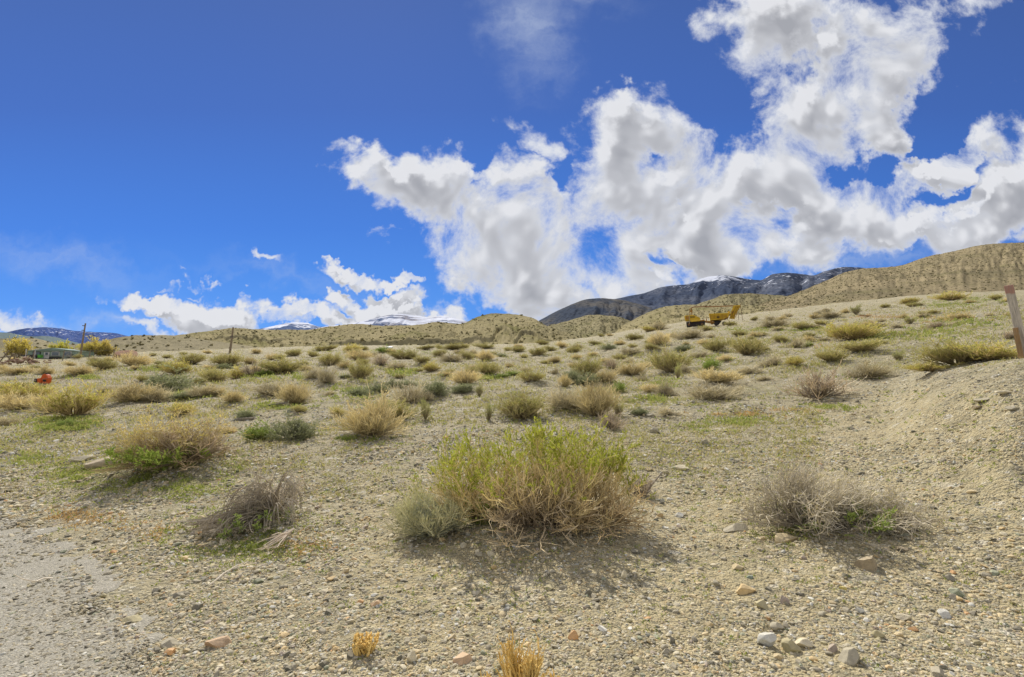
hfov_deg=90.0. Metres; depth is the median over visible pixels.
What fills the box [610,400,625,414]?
shrub
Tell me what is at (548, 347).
shrub
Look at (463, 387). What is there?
shrub
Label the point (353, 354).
shrub
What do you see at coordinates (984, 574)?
stone
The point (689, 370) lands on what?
shrub
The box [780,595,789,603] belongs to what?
stone
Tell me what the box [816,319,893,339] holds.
shrub
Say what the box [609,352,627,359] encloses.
shrub
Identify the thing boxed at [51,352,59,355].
window
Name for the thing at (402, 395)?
shrub
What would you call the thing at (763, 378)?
shrub
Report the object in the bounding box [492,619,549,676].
straw tuft
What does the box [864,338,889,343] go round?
shrub
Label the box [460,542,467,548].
stone
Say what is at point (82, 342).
utility pole
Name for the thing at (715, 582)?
stone
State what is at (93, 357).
shrub
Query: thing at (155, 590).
stone
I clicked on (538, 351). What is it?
shrub
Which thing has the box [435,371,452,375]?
shrub
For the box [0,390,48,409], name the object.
shrub
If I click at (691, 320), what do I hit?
yellow machine
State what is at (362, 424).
shrub
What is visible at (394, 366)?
shrub
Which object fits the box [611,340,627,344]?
shrub
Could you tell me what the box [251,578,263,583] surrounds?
stone
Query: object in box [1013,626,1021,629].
stone
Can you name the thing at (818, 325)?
shrub
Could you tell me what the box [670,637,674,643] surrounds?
stone
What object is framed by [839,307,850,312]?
shrub
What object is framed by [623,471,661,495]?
dead shrub
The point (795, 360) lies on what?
shrub
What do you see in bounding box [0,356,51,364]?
rubble pile
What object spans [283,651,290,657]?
stone
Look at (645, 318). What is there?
hill
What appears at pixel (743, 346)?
shrub
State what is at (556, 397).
shrub
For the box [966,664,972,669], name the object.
stone
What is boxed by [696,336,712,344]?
shrub
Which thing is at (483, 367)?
shrub
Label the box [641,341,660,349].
shrub
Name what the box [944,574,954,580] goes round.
stone
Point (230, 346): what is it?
utility pole
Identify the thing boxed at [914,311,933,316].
shrub
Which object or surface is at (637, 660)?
stone
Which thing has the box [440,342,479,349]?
shrub
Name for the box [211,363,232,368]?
shrub
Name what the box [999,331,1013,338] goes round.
shrub
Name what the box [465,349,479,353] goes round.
shrub
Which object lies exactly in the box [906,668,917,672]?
stone
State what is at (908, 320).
shrub
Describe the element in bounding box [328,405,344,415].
shrub
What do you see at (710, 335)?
shrub
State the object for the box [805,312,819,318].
shrub
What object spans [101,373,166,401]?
shrub
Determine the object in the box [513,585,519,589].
stone
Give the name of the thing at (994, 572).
stone
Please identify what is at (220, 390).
shrub
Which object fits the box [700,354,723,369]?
shrub
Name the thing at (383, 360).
shrub
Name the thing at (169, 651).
stone
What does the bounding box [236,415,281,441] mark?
shrub
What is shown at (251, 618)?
stone
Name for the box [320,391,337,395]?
shrub
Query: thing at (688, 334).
shrub
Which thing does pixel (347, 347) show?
shrub
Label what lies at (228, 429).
shrub
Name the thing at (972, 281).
hill
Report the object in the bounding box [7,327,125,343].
mountain
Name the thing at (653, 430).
stone
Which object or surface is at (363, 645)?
straw tuft
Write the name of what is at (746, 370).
shrub
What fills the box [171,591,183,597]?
stone
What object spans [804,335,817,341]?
shrub
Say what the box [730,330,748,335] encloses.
shrub
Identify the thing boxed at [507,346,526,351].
shrub
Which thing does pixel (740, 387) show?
shrub
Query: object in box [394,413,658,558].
green tipped bush
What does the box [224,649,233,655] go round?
stone
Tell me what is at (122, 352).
earth bank
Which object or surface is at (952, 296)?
shrub
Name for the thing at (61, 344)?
tree
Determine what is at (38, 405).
shrub
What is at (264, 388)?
shrub
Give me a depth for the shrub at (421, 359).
37.57 m
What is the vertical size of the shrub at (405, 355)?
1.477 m
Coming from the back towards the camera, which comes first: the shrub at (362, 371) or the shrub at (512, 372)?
the shrub at (512, 372)
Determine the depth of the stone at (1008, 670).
2.62 m
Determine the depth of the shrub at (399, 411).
11.69 m
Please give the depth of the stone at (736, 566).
4.05 m
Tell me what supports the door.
in the trailer house
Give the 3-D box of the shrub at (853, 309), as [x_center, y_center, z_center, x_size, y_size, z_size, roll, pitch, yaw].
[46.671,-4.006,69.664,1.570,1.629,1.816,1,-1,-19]
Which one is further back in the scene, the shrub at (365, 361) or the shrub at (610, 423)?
the shrub at (365, 361)
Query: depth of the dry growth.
6.15 m
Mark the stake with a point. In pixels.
(1018, 343)
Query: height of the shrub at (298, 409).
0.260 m
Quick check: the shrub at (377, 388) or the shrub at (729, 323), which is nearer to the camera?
the shrub at (377, 388)
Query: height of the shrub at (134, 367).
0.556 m
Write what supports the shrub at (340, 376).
on the ground at (1000, 486)
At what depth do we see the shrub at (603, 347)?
47.61 m
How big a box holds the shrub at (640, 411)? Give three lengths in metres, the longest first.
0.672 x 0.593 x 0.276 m
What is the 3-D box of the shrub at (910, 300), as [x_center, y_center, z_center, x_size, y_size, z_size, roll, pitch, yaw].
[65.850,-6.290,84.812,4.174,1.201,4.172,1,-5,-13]
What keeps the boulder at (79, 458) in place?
on the ground at (1000, 486)
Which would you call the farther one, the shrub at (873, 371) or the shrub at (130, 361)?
the shrub at (130, 361)
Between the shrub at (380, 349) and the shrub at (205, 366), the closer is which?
the shrub at (205, 366)
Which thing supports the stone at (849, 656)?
on the ground at (1000, 486)
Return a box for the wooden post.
[1004,285,1023,353]
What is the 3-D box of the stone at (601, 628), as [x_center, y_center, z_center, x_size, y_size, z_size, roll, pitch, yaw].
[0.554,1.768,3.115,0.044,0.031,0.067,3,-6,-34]
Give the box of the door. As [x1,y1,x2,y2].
[44,352,49,358]
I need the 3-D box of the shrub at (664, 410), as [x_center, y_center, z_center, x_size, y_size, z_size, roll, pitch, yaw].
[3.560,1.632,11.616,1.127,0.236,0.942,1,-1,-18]
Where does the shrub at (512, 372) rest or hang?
on the ground at (1000, 486)
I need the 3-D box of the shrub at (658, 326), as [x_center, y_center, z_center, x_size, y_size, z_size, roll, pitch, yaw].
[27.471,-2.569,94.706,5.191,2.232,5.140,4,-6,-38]
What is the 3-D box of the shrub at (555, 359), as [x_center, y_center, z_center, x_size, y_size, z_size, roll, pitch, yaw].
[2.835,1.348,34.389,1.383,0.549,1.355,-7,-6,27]
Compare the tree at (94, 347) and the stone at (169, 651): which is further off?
the tree at (94, 347)
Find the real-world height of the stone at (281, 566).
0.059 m
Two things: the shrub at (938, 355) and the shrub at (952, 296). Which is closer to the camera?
the shrub at (938, 355)
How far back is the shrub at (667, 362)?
22.86 m
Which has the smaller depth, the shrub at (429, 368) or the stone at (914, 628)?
the stone at (914, 628)
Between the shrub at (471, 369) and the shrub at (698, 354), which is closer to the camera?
the shrub at (471, 369)
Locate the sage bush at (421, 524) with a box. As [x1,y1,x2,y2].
[377,471,479,542]
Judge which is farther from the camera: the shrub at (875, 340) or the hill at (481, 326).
the hill at (481, 326)
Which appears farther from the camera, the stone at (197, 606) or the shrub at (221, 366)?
the shrub at (221, 366)
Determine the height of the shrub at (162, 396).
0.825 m
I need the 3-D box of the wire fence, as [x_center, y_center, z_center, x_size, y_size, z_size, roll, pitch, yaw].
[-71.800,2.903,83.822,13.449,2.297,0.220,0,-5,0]
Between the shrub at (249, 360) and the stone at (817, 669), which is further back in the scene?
the shrub at (249, 360)
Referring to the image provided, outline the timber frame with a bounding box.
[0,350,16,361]
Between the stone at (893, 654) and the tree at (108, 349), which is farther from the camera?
the tree at (108, 349)
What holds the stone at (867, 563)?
on the ground at (1000, 486)
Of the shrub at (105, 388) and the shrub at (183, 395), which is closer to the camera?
the shrub at (183, 395)
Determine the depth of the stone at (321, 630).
3.06 m
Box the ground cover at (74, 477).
[0,295,1023,669]
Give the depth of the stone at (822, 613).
3.27 m
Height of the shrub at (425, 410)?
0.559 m
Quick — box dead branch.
[255,528,294,549]
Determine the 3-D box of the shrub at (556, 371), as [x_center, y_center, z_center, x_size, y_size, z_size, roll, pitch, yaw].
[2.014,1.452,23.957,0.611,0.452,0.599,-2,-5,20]
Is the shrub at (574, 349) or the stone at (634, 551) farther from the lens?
the shrub at (574, 349)
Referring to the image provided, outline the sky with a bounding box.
[0,0,1023,335]
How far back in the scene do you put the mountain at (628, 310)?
3172.61 m
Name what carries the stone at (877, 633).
on the ground at (1000, 486)
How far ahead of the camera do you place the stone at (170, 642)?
3.00 m
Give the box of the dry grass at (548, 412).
[0,303,1023,504]
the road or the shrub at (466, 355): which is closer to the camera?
the road
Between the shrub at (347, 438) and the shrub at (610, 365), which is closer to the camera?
the shrub at (347, 438)
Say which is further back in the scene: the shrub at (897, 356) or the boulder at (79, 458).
the shrub at (897, 356)
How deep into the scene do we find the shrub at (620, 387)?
16.98 m
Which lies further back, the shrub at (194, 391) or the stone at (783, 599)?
the shrub at (194, 391)
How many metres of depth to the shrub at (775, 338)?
34.56 m
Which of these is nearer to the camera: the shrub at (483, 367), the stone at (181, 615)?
the stone at (181, 615)
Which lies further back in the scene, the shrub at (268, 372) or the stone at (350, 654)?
the shrub at (268, 372)
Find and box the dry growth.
[33,311,994,559]
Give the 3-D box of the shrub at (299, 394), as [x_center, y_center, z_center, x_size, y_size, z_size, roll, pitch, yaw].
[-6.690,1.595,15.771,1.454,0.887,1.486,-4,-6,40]
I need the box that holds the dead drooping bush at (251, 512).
[169,451,326,539]
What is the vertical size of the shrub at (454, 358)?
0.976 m
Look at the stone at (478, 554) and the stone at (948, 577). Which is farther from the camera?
the stone at (478, 554)
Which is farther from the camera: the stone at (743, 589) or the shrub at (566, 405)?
the shrub at (566, 405)
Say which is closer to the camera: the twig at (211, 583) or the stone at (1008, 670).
the stone at (1008, 670)
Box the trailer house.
[21,348,93,358]
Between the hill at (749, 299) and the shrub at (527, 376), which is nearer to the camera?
the shrub at (527, 376)
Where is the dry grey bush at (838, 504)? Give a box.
[732,448,959,555]
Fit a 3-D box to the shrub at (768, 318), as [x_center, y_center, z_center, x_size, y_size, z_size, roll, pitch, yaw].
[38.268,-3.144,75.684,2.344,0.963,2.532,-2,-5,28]
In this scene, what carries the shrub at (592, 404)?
on the ground at (1000, 486)
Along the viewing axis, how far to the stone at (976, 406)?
6.38 m
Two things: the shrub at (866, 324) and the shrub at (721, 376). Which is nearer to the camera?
the shrub at (721, 376)
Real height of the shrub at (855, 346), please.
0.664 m
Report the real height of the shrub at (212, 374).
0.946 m
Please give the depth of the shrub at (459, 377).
19.15 m
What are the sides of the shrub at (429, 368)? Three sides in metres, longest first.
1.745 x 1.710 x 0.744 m
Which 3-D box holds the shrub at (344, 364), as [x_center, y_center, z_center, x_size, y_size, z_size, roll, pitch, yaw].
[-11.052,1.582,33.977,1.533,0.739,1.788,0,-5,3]
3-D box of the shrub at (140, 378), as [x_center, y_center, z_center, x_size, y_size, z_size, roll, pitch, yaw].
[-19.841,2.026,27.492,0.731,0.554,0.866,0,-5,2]
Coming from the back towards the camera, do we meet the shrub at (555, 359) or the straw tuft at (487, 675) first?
the shrub at (555, 359)
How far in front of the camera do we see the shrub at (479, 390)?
15.33 m
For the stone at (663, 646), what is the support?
on the ground at (1000, 486)
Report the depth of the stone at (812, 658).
2.77 m
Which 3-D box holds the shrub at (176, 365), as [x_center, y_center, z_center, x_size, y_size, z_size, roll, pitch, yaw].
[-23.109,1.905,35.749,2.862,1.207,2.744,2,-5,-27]
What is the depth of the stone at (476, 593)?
3.67 m
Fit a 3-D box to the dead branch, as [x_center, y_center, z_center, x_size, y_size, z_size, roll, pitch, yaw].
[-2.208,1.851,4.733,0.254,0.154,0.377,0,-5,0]
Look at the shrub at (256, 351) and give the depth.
83.61 m
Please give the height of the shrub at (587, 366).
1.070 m
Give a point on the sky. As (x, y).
(168, 167)
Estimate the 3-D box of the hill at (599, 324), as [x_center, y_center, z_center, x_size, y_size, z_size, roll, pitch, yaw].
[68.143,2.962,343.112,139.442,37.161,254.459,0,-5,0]
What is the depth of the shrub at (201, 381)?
26.06 m
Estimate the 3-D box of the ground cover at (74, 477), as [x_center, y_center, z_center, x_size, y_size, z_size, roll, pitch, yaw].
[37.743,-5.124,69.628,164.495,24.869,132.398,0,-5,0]
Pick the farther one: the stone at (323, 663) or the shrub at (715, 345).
the shrub at (715, 345)
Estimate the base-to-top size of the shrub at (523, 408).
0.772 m
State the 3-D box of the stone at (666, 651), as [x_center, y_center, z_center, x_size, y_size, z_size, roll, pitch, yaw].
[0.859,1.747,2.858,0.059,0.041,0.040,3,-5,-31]
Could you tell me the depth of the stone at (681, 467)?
7.16 m
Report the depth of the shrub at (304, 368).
32.44 m
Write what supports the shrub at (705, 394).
on the ground at (1000, 486)
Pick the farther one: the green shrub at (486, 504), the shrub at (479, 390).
the shrub at (479, 390)
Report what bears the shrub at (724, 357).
on the ground at (1000, 486)
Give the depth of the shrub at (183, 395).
19.41 m
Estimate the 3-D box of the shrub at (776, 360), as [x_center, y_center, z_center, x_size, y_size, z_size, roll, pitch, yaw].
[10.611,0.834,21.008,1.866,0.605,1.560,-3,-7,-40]
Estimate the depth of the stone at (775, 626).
3.13 m
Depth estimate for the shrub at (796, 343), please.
30.60 m
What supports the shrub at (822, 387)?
on the ground at (1000, 486)
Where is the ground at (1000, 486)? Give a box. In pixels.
[0,290,1023,676]
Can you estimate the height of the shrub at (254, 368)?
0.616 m
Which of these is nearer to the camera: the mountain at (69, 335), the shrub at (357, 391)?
the shrub at (357, 391)
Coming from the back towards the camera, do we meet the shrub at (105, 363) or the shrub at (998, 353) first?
the shrub at (105, 363)
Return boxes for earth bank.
[114,350,137,357]
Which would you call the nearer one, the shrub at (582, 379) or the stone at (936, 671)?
the stone at (936, 671)
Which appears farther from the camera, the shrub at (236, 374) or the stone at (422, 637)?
the shrub at (236, 374)
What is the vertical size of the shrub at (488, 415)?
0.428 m
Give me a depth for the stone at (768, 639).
2.90 m
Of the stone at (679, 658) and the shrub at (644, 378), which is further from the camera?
the shrub at (644, 378)
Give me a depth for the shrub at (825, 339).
33.29 m
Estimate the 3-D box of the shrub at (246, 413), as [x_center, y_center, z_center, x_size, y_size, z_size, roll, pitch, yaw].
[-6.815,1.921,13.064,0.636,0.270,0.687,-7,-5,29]
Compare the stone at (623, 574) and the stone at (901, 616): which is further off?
the stone at (623, 574)
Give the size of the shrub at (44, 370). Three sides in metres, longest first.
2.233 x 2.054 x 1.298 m
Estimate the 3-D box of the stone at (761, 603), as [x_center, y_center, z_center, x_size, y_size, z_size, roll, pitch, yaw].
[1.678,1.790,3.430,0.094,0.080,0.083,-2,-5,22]
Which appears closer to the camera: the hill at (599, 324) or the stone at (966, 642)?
the stone at (966, 642)
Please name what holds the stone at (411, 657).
on the ground at (1000, 486)
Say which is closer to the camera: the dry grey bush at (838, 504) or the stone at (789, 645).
the stone at (789, 645)
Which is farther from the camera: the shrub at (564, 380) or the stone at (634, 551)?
the shrub at (564, 380)
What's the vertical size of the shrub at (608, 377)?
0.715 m
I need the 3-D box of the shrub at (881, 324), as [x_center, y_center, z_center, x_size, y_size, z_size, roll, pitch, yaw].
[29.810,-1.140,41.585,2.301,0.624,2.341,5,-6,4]
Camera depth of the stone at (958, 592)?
3.49 m
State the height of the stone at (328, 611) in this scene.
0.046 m
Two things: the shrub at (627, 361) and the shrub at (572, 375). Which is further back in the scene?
the shrub at (627, 361)
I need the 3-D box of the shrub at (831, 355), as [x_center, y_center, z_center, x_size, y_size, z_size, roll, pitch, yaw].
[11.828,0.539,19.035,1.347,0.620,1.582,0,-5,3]
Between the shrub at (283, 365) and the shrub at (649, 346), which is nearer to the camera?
the shrub at (283, 365)
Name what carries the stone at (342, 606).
on the ground at (1000, 486)
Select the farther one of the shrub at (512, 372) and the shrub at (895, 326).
the shrub at (895, 326)
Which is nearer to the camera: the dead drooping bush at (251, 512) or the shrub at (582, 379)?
the dead drooping bush at (251, 512)
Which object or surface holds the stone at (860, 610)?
on the ground at (1000, 486)
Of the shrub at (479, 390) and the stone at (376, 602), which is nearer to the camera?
the stone at (376, 602)
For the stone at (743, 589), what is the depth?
3.63 m
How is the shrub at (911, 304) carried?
on the ground at (1000, 486)
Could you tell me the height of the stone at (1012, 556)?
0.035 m
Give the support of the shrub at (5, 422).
on the ground at (1000, 486)
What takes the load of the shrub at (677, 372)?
on the ground at (1000, 486)
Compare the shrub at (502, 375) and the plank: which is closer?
the plank
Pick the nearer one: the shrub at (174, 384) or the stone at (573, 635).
the stone at (573, 635)
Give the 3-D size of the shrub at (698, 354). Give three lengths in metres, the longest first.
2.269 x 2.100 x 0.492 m
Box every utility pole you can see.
[79,323,85,355]
[229,327,233,352]
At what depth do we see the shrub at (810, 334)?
35.13 m
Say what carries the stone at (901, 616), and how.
on the ground at (1000, 486)
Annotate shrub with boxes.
[0,365,39,373]
[0,377,64,399]
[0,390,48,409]
[0,412,26,425]
[9,379,115,415]
[17,385,75,411]
[32,362,58,374]
[49,417,83,425]
[61,360,80,365]
[61,364,98,374]
[72,352,83,357]
[84,355,123,369]
[87,355,99,360]
[93,385,116,393]
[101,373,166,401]
[107,350,157,365]
[127,381,178,401]
[128,364,141,368]
[132,358,202,391]
[134,372,147,380]
[158,359,201,373]
[163,401,199,413]
[166,388,198,398]
[167,351,207,363]
[179,383,227,396]
[191,375,208,383]
[194,365,231,380]
[202,364,223,368]
[203,380,230,394]
[207,351,246,364]
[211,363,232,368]
[213,425,235,432]
[218,389,249,402]
[226,364,244,378]
[232,409,256,418]
[233,356,266,375]
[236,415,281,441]
[237,379,292,394]
[241,356,258,363]
[247,349,261,352]
[248,366,267,371]
[255,356,306,371]
[256,366,272,375]
[263,401,319,441]
[265,352,277,359]
[266,378,314,403]
[272,352,285,359]
[280,347,303,355]
[289,403,306,411]
[298,364,313,370]
[299,364,321,378]
[307,350,322,356]
[313,343,339,350]
[313,358,339,382]
[313,376,421,436]
[314,350,350,364]
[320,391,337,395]
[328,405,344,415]
[334,435,355,439]
[336,358,352,367]
[338,374,351,377]
[340,347,376,359]
[341,343,363,351]
[344,387,374,395]
[345,356,375,378]
[355,358,370,364]
[363,379,392,391]
[366,397,424,419]
[368,376,408,387]
[369,354,392,365]
[377,344,396,352]
[379,373,434,402]
[385,360,407,368]
[386,348,422,358]
[393,373,405,377]
[404,378,418,384]
[410,355,434,362]
[413,389,436,401]
[415,369,454,395]
[416,344,434,348]
[418,397,431,418]
[420,358,443,371]
[431,347,447,355]
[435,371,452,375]
[436,351,465,361]
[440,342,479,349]
[447,383,475,392]
[448,366,485,383]
[457,348,475,358]
[464,493,498,523]
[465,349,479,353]
[465,365,478,372]
[469,359,507,373]
[471,342,495,347]
[472,347,499,359]
[474,380,483,396]
[484,402,494,419]
[492,386,549,418]
[493,352,508,356]
[493,372,510,377]
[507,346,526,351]
[508,370,521,374]
[515,367,547,381]
[518,365,533,371]
[525,345,549,354]
[531,338,549,344]
[542,382,581,409]
[544,344,555,350]
[546,354,560,361]
[548,387,581,409]
[550,366,559,373]
[554,341,567,346]
[556,371,572,386]
[561,368,581,382]
[564,344,582,352]
[565,351,606,376]
[569,374,628,415]
[571,353,583,358]
[572,370,602,383]
[587,340,601,344]
[593,366,622,381]
[595,409,634,429]
[599,340,619,349]
[601,358,619,368]
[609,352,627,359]
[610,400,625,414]
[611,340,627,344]
[611,359,654,374]
[612,381,625,391]
[617,345,643,355]
[621,357,633,362]
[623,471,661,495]
[625,332,646,339]
[628,406,654,414]
[632,374,649,380]
[637,383,660,391]
[640,325,656,330]
[641,337,696,371]
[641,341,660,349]
[645,327,673,344]
[648,320,671,329]
[650,376,679,396]
[653,406,689,417]
[670,341,697,350]
[671,327,712,338]
[673,363,681,377]
[679,362,697,373]
[679,378,748,400]
[686,366,751,381]
[687,351,711,357]
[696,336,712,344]
[697,324,712,330]
[700,335,728,350]
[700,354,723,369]
[706,333,717,337]
[716,354,737,360]
[721,319,737,325]
[721,384,749,394]
[723,333,779,354]
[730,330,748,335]
[730,364,767,374]
[747,331,764,336]
[748,316,792,328]
[751,353,786,367]
[756,374,773,380]
[764,315,775,319]
[770,326,786,329]
[770,358,871,399]
[771,333,790,341]
[780,311,794,316]
[783,336,809,347]
[783,356,805,365]
[790,320,814,328]
[798,323,821,327]
[800,332,816,337]
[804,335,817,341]
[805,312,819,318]
[812,346,851,360]
[813,320,827,324]
[816,309,843,317]
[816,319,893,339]
[817,337,833,340]
[823,336,894,351]
[836,354,902,377]
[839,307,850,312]
[850,304,861,314]
[858,320,879,325]
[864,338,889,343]
[871,320,891,327]
[875,317,887,321]
[880,303,890,307]
[886,322,906,327]
[890,350,904,360]
[893,296,923,304]
[899,361,974,371]
[900,316,917,323]
[900,334,1010,364]
[904,302,920,306]
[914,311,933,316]
[924,309,939,313]
[924,320,959,328]
[927,290,972,299]
[943,310,976,319]
[945,339,1017,361]
[962,300,976,302]
[987,293,1003,298]
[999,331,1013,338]
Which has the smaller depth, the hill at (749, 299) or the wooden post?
the wooden post
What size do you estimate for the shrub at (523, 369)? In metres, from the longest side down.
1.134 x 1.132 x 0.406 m
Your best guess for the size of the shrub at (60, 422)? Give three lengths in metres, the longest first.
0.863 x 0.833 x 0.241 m
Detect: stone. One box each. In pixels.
[121,615,141,622]
[152,588,159,593]
[153,647,160,652]
[161,637,178,647]
[164,647,174,654]
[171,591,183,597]
[178,613,185,617]
[192,603,203,609]
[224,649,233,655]
[245,616,255,621]
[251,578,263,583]
[276,564,285,569]
[280,632,288,637]
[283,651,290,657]
[318,628,325,633]
[319,589,327,593]
[319,660,329,666]
[325,608,331,614]
[336,604,345,608]
[347,650,354,658]
[371,600,380,606]
[407,651,416,662]
[418,634,426,641]
[451,669,458,674]
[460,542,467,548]
[471,591,479,595]
[474,552,482,556]
[487,551,493,556]
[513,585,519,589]
[543,584,553,590]
[568,630,577,639]
[585,589,591,594]
[597,625,606,631]
[621,570,627,577]
[631,549,639,553]
[632,657,642,663]
[649,427,658,432]
[661,644,667,649]
[662,648,671,653]
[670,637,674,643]
[670,663,676,669]
[674,512,683,517]
[676,465,688,469]
[676,656,683,661]
[712,579,719,586]
[732,563,743,569]
[736,583,755,594]
[755,599,768,609]
[757,632,776,646]
[770,622,783,630]
[770,663,778,668]
[773,653,782,659]
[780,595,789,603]
[781,638,801,651]
[795,638,812,647]
[809,656,817,661]
[813,667,820,671]
[818,611,825,616]
[828,643,837,651]
[838,647,859,665]
[842,607,849,612]
[854,555,877,570]
[855,607,863,612]
[872,630,884,637]
[890,652,898,657]
[894,631,903,636]
[895,613,910,620]
[896,546,908,550]
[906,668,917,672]
[908,626,918,630]
[929,666,945,676]
[937,608,950,618]
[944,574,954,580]
[948,588,964,596]
[948,594,957,600]
[961,639,971,645]
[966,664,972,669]
[971,405,981,408]
[973,397,989,401]
[980,572,991,577]
[985,666,994,673]
[989,570,999,575]
[994,390,1010,394]
[1004,668,1014,672]
[1005,406,1019,410]
[1007,554,1016,558]
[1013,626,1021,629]
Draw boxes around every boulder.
[69,455,94,461]
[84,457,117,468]
[204,635,231,647]
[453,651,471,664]
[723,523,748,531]
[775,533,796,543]
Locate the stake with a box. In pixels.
[1012,327,1023,358]
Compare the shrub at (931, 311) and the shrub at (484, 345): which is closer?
the shrub at (931, 311)
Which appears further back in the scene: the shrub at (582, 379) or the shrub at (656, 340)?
the shrub at (656, 340)
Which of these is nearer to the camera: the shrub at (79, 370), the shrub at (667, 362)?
the shrub at (667, 362)
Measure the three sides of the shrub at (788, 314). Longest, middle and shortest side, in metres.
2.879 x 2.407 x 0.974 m
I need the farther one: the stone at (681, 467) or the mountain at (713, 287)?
the mountain at (713, 287)
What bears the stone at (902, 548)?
on the ground at (1000, 486)
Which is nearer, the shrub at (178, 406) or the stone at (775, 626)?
the stone at (775, 626)
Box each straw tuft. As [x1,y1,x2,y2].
[352,631,379,656]
[480,670,503,676]
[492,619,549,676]
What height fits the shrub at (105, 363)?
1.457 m
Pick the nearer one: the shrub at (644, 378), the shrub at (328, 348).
the shrub at (644, 378)
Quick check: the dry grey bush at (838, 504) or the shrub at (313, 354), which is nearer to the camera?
the dry grey bush at (838, 504)
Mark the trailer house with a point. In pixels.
(51, 353)
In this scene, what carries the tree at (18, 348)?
on the ground at (1000, 486)
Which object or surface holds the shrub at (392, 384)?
on the ground at (1000, 486)
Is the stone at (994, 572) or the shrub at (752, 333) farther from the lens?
the shrub at (752, 333)
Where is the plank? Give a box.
[237,417,253,419]
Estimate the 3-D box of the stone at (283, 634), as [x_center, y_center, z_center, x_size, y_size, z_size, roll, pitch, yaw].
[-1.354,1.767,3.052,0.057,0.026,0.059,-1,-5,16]
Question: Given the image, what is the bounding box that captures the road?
[0,498,166,676]
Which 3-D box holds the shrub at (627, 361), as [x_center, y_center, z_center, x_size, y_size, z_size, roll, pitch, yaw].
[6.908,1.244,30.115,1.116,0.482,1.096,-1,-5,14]
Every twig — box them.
[14,574,52,581]
[210,562,243,584]
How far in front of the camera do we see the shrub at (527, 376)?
18.98 m
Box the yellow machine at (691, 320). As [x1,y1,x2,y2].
[684,305,742,327]
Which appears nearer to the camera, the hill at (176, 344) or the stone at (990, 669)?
the stone at (990, 669)
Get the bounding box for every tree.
[0,335,36,357]
[47,340,78,348]
[77,335,103,355]
[97,339,119,354]
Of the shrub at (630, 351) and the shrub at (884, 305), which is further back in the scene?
the shrub at (884, 305)
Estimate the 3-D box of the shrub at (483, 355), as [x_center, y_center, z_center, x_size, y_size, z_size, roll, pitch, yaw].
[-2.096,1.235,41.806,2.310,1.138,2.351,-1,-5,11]
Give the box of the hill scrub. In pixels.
[4,242,1023,354]
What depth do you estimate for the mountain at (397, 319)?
8192.34 m
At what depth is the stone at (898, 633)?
3.00 m
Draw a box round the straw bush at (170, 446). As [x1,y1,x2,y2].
[70,399,253,475]
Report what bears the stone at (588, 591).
on the ground at (1000, 486)
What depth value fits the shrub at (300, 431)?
9.73 m
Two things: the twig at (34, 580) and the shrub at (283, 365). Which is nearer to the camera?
the twig at (34, 580)
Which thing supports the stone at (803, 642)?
on the ground at (1000, 486)
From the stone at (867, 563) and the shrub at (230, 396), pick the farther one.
the shrub at (230, 396)
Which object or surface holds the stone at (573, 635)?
on the ground at (1000, 486)
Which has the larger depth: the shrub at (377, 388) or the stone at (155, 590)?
the shrub at (377, 388)
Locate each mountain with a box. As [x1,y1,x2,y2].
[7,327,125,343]
[262,314,467,329]
[539,298,653,325]
[617,267,862,309]
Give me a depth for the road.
3.48 m
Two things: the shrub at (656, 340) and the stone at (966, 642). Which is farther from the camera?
the shrub at (656, 340)
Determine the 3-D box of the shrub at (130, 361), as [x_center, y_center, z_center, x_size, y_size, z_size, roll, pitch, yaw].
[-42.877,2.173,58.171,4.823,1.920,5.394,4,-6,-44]
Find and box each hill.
[0,332,79,344]
[0,335,262,356]
[174,313,577,346]
[548,315,629,337]
[615,305,776,332]
[697,293,784,305]
[759,242,1023,310]
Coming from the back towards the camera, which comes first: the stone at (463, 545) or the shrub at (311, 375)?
the shrub at (311, 375)
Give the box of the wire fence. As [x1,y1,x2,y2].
[32,349,114,360]
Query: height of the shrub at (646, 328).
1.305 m
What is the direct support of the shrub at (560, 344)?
on the ground at (1000, 486)
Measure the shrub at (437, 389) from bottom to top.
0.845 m
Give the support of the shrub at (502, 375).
on the ground at (1000, 486)
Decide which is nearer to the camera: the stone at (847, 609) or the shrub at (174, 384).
the stone at (847, 609)
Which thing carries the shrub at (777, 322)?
on the ground at (1000, 486)
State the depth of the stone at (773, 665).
2.69 m
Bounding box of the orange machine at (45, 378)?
[34,373,51,383]
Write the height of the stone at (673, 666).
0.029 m
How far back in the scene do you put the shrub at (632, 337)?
65.76 m
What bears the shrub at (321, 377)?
on the ground at (1000, 486)
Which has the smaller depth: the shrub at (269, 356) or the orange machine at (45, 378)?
the orange machine at (45, 378)
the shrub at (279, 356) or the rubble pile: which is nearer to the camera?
the shrub at (279, 356)
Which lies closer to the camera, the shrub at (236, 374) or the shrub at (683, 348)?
the shrub at (236, 374)
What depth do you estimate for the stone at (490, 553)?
4.46 m
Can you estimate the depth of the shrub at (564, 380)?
18.28 m
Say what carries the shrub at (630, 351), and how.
on the ground at (1000, 486)
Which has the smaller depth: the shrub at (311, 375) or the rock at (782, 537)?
the rock at (782, 537)
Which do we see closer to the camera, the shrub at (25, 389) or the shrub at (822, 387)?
the shrub at (822, 387)
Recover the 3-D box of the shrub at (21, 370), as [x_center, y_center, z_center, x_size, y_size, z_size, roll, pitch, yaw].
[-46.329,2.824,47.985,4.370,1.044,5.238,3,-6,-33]

